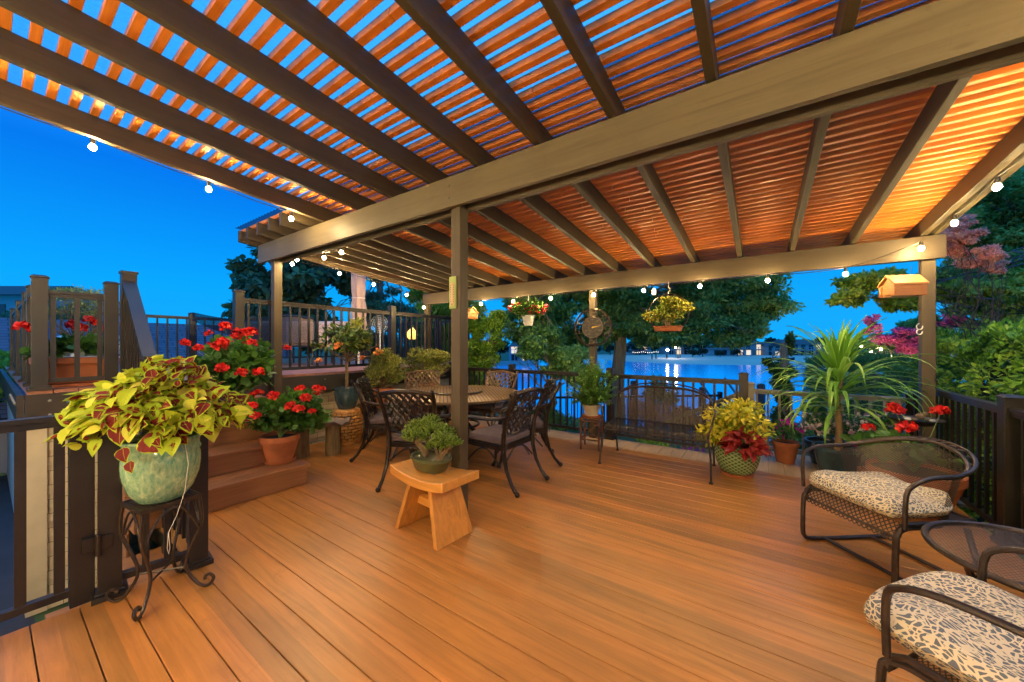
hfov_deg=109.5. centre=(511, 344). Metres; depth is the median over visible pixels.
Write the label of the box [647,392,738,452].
deck railing
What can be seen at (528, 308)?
hanging basket
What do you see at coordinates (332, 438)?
driftwood bench
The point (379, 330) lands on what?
fan
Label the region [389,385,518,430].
dining table
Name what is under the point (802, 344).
beach house
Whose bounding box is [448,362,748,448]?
deck railing
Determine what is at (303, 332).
patio sofa
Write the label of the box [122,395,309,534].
deck stairs
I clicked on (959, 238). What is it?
smoke bush
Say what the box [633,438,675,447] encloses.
bedding plant
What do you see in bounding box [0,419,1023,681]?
deck floor
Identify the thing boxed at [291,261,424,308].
string light
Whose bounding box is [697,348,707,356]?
distant tree
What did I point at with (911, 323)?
crepe myrtle
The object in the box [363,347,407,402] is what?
jade shrub
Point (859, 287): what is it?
overhanging tree
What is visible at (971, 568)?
side table
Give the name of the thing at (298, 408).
geranium plant
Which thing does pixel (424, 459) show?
succulent bonsai
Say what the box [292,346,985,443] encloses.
water
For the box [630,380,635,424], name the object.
piling
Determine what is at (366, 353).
deck railing
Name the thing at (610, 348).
distant tree
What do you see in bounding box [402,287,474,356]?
pine tree
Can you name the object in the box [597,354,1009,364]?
beach
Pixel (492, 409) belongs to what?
dining chair
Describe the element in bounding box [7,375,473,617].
shingle wall
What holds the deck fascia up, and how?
attached to the shingle wall at (39, 518)
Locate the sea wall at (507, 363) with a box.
[493,361,535,365]
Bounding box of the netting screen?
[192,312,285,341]
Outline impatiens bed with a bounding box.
[682,446,705,451]
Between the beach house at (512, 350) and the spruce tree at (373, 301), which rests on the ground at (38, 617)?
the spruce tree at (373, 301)
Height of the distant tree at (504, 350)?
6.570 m
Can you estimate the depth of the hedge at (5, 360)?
6.79 m
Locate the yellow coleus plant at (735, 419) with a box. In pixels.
[693,397,776,478]
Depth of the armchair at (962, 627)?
1.12 m
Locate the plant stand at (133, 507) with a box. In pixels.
[105,489,214,621]
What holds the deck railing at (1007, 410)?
on the deck floor at (614, 567)
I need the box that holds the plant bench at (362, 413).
[358,401,450,438]
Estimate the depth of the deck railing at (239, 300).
5.18 m
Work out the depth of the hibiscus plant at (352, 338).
4.90 m
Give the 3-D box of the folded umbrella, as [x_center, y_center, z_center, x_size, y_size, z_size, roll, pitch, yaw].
[-2.992,-0.825,7.044,0.334,2.430,0.329,0,0,34]
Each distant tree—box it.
[496,340,509,360]
[602,344,613,354]
[627,341,649,354]
[683,344,695,350]
[687,349,698,356]
[695,344,709,348]
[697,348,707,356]
[715,350,724,355]
[732,348,743,355]
[764,337,777,341]
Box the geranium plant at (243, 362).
[176,321,290,423]
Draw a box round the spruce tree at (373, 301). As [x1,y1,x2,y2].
[343,276,423,358]
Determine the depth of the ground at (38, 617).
8.46 m
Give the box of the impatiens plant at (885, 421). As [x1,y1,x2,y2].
[843,407,906,465]
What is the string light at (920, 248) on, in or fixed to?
hanging from the pergola
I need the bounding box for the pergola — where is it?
[0,0,1023,510]
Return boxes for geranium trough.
[11,315,100,387]
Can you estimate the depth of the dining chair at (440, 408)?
5.74 m
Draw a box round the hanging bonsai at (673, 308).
[641,282,696,331]
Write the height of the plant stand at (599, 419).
0.413 m
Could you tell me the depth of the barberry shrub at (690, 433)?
6.71 m
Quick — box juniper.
[468,301,509,416]
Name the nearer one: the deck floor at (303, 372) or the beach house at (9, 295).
the deck floor at (303, 372)
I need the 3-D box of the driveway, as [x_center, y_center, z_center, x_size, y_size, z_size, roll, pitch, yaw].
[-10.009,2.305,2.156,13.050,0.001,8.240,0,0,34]
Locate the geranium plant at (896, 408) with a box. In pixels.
[839,402,968,520]
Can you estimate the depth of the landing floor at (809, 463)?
4.23 m
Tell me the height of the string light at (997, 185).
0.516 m
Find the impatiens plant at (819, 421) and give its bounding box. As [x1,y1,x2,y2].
[784,408,865,463]
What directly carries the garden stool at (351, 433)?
on the deck floor at (614, 567)
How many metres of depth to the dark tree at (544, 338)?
8.04 m
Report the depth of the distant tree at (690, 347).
126.92 m
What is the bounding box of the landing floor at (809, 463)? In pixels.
[760,451,817,468]
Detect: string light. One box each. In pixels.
[0,107,293,220]
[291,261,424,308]
[296,247,342,260]
[470,241,923,304]
[951,156,1023,225]
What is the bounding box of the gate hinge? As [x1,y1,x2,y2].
[81,533,112,556]
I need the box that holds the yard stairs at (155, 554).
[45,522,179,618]
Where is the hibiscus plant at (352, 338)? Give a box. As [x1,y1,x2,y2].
[309,317,382,409]
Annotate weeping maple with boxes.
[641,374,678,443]
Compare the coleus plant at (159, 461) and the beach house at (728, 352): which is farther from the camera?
the beach house at (728, 352)
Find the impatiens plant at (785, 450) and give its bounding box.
[761,418,803,463]
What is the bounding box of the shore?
[288,347,875,360]
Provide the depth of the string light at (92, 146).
2.68 m
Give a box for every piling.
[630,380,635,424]
[757,383,765,433]
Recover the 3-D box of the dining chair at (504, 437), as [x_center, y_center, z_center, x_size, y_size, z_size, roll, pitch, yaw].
[-0.080,0.878,3.606,0.734,0.948,0.620,0,0,36]
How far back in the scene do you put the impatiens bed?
5.76 m
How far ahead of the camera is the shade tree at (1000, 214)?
7.82 m
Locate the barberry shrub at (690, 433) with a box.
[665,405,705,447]
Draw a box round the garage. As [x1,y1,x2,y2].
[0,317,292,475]
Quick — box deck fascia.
[0,366,470,418]
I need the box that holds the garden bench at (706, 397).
[598,382,715,484]
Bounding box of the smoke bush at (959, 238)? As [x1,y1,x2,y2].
[936,213,1011,390]
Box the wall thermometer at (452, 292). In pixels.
[449,276,456,308]
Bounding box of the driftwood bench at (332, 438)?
[285,417,350,458]
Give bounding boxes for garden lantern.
[407,327,415,360]
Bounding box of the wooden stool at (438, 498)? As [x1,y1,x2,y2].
[390,459,478,550]
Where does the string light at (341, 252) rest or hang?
hanging from the pergola
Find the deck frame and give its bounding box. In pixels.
[30,460,768,681]
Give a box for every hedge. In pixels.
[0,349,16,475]
[799,349,1023,506]
[802,352,865,429]
[904,317,1023,560]
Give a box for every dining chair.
[349,376,412,461]
[375,389,450,492]
[404,369,448,423]
[468,370,518,425]
[468,385,548,497]
[497,377,562,467]
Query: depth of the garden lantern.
7.18 m
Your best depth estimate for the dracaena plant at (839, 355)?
3.66 m
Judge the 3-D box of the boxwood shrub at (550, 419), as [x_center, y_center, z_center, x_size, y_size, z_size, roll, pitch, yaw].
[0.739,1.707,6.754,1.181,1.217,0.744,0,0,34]
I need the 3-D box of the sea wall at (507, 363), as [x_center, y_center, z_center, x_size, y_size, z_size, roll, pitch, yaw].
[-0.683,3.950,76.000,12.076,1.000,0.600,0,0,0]
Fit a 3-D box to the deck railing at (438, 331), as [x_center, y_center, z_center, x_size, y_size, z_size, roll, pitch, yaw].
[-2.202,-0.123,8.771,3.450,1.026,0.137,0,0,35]
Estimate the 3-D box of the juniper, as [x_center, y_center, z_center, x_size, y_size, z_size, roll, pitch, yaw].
[-0.654,0.650,7.445,1.202,3.524,0.981,0,0,34]
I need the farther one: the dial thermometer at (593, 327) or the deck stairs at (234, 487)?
the dial thermometer at (593, 327)
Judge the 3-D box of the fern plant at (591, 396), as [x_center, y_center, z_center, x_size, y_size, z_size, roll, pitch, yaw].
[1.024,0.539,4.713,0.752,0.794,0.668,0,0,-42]
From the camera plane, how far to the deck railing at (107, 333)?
3.22 m
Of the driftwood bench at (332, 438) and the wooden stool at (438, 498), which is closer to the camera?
the wooden stool at (438, 498)
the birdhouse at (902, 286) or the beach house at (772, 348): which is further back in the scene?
the beach house at (772, 348)
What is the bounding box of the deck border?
[442,418,968,507]
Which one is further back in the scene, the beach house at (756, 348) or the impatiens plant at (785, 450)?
the beach house at (756, 348)
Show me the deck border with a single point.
(783, 469)
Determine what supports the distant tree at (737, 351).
on the beach
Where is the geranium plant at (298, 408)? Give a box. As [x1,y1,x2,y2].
[242,384,332,464]
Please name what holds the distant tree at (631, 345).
on the shore
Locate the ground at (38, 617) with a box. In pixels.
[34,412,808,622]
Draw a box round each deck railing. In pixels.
[0,401,94,621]
[7,285,30,386]
[26,274,119,391]
[56,307,250,361]
[91,430,213,606]
[161,428,186,554]
[232,289,478,370]
[250,316,368,358]
[378,319,450,358]
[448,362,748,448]
[498,392,722,429]
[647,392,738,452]
[748,382,907,453]
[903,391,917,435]
[936,380,1023,547]
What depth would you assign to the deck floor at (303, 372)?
5.28 m
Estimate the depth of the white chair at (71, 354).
4.16 m
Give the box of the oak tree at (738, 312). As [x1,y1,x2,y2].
[502,273,806,432]
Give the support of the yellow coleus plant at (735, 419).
on the deck floor at (614, 567)
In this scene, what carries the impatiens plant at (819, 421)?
on the landing floor at (809, 463)
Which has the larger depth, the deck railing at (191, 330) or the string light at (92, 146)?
the deck railing at (191, 330)
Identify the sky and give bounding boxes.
[0,105,979,345]
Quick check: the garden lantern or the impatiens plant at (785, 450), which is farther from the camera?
the garden lantern
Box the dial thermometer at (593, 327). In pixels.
[574,298,611,345]
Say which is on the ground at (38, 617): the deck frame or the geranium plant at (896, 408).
the deck frame
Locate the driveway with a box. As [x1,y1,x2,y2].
[0,475,34,636]
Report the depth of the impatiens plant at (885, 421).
3.75 m
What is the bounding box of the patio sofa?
[253,315,361,364]
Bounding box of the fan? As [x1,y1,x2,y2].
[371,317,387,348]
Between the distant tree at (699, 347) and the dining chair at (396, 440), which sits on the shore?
the distant tree at (699, 347)
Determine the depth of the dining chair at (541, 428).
4.03 m
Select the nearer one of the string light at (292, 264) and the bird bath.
the bird bath
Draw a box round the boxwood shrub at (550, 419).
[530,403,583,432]
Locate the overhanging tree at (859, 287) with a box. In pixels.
[823,247,1023,332]
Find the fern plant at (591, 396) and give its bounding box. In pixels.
[561,357,621,417]
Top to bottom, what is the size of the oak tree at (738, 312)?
7.871 m
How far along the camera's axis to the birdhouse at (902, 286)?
3.28 m
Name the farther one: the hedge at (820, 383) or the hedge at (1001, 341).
the hedge at (820, 383)
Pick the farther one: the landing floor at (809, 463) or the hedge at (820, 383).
the hedge at (820, 383)
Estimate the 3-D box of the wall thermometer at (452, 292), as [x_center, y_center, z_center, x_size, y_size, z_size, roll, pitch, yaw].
[-0.450,-0.395,2.736,0.068,0.244,0.020,0,0,34]
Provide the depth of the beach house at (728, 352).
113.00 m
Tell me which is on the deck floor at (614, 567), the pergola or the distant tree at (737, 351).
the pergola
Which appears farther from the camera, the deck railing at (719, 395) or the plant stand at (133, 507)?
the deck railing at (719, 395)
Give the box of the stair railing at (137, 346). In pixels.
[118,270,163,434]
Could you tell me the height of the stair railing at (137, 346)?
1.680 m
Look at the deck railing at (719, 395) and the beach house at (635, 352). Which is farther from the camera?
the beach house at (635, 352)
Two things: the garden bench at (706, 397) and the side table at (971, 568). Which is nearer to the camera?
the side table at (971, 568)
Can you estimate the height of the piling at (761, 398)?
4.000 m
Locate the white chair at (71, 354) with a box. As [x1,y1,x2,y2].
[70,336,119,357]
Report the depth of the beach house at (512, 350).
81.95 m
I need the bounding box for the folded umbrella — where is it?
[350,272,367,363]
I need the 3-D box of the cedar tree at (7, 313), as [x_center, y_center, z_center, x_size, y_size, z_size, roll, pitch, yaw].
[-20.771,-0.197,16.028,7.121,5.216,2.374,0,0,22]
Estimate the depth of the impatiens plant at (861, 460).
3.38 m
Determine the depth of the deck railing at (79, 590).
1.84 m
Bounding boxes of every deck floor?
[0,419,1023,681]
[4,357,450,394]
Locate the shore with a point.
(505, 356)
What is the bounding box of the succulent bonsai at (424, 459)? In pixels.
[401,413,463,474]
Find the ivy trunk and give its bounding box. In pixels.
[761,330,798,423]
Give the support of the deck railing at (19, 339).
on the deck floor at (303, 372)
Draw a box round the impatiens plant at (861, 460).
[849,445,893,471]
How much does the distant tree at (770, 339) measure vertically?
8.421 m
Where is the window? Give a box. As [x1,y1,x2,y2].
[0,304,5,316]
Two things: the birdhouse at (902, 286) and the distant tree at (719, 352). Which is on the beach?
the distant tree at (719, 352)
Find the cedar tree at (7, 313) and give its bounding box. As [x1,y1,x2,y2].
[0,287,89,319]
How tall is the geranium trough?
0.675 m
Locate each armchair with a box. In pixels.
[800,436,978,582]
[863,546,1023,681]
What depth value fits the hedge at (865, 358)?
6.32 m
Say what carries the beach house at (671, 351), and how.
on the beach
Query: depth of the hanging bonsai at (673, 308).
4.50 m
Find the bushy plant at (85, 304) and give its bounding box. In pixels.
[16,284,119,356]
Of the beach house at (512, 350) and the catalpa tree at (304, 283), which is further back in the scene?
the beach house at (512, 350)
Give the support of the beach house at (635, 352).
on the beach
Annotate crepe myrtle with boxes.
[856,314,950,352]
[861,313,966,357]
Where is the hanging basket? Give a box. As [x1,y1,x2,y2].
[507,296,548,325]
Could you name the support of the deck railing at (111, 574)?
on the deck floor at (614, 567)
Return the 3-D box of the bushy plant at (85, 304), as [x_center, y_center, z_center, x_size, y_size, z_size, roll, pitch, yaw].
[-5.135,-0.156,4.309,0.880,1.092,0.880,0,0,-20]
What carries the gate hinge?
attached to the deck railing at (111, 574)
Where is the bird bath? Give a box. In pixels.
[886,412,946,435]
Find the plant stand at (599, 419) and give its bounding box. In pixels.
[579,415,602,450]
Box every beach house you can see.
[0,286,119,321]
[507,342,529,360]
[626,342,650,354]
[658,346,687,354]
[699,348,751,355]
[743,341,764,354]
[761,342,779,355]
[773,339,821,355]
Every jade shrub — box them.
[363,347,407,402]
[402,347,450,386]
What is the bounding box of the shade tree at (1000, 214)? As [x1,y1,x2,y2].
[936,165,1023,358]
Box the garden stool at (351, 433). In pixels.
[331,407,363,445]
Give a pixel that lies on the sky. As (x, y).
(71, 212)
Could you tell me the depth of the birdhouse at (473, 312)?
6.30 m
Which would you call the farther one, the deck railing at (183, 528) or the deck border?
the deck border
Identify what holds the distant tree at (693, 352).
on the beach
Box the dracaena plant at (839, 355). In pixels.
[749,315,960,471]
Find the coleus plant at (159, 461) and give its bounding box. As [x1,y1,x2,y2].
[43,354,254,553]
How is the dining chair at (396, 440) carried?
on the deck floor at (614, 567)
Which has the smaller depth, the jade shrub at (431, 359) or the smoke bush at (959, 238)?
the smoke bush at (959, 238)
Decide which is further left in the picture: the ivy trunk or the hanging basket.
the hanging basket
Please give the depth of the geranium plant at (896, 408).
2.96 m
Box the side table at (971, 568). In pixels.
[920,520,1023,592]
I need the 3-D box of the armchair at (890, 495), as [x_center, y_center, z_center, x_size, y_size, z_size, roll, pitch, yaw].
[2.380,0.977,2.269,0.706,0.752,0.659,0,0,-6]
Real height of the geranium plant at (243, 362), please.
1.000 m
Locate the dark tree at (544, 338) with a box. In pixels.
[501,294,602,429]
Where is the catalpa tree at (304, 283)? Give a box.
[221,245,375,353]
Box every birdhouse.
[468,307,478,319]
[877,266,928,297]

